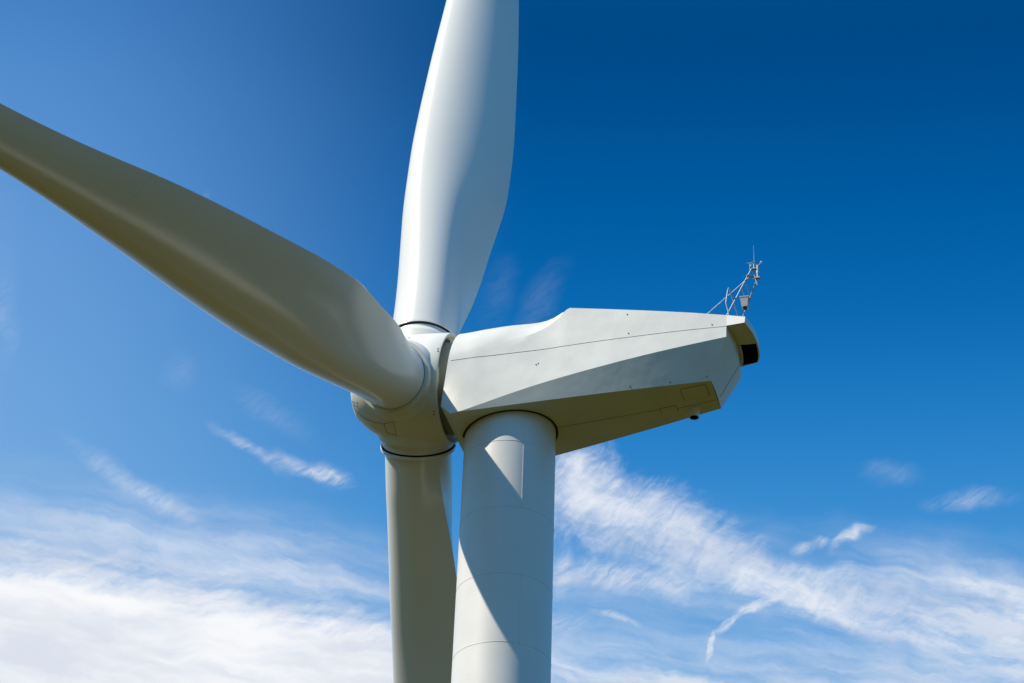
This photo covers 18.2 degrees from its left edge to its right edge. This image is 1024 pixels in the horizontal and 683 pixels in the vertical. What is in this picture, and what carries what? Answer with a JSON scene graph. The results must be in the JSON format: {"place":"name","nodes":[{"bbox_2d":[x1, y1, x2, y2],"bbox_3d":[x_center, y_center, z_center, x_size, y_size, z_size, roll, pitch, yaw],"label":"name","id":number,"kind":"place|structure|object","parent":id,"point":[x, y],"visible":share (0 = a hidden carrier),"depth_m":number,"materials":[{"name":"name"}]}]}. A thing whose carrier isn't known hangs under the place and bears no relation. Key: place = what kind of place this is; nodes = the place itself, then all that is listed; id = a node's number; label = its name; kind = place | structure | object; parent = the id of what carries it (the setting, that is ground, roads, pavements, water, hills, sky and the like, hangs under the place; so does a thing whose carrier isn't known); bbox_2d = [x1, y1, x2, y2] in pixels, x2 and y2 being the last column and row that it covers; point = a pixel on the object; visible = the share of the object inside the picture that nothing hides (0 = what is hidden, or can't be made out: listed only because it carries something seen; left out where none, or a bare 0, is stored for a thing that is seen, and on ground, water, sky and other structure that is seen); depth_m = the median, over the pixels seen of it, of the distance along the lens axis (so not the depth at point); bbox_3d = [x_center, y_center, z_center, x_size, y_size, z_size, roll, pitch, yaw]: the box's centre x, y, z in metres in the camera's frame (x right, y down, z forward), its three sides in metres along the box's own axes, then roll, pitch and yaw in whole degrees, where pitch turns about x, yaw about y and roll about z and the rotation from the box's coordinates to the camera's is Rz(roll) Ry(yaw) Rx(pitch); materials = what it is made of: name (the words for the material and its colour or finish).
{"place":"outdoors","nodes":[
{"label":"outdoors","id":0,"kind":"place"},
{"bbox_2d":[0,0,762,682],"bbox_3d":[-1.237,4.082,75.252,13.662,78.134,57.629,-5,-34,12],"label":"wind turbine","id":1,"kind":"object","parent":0,"point":[514,410],"visible":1,"depth_m":79.00,"materials":[{"name":"painted metal"},{"name":"fiberglass"}]},
{"bbox_2d":[0,0,1023,682],"label":"sky","id":2,"kind":"structure","parent":0,"point":[182,500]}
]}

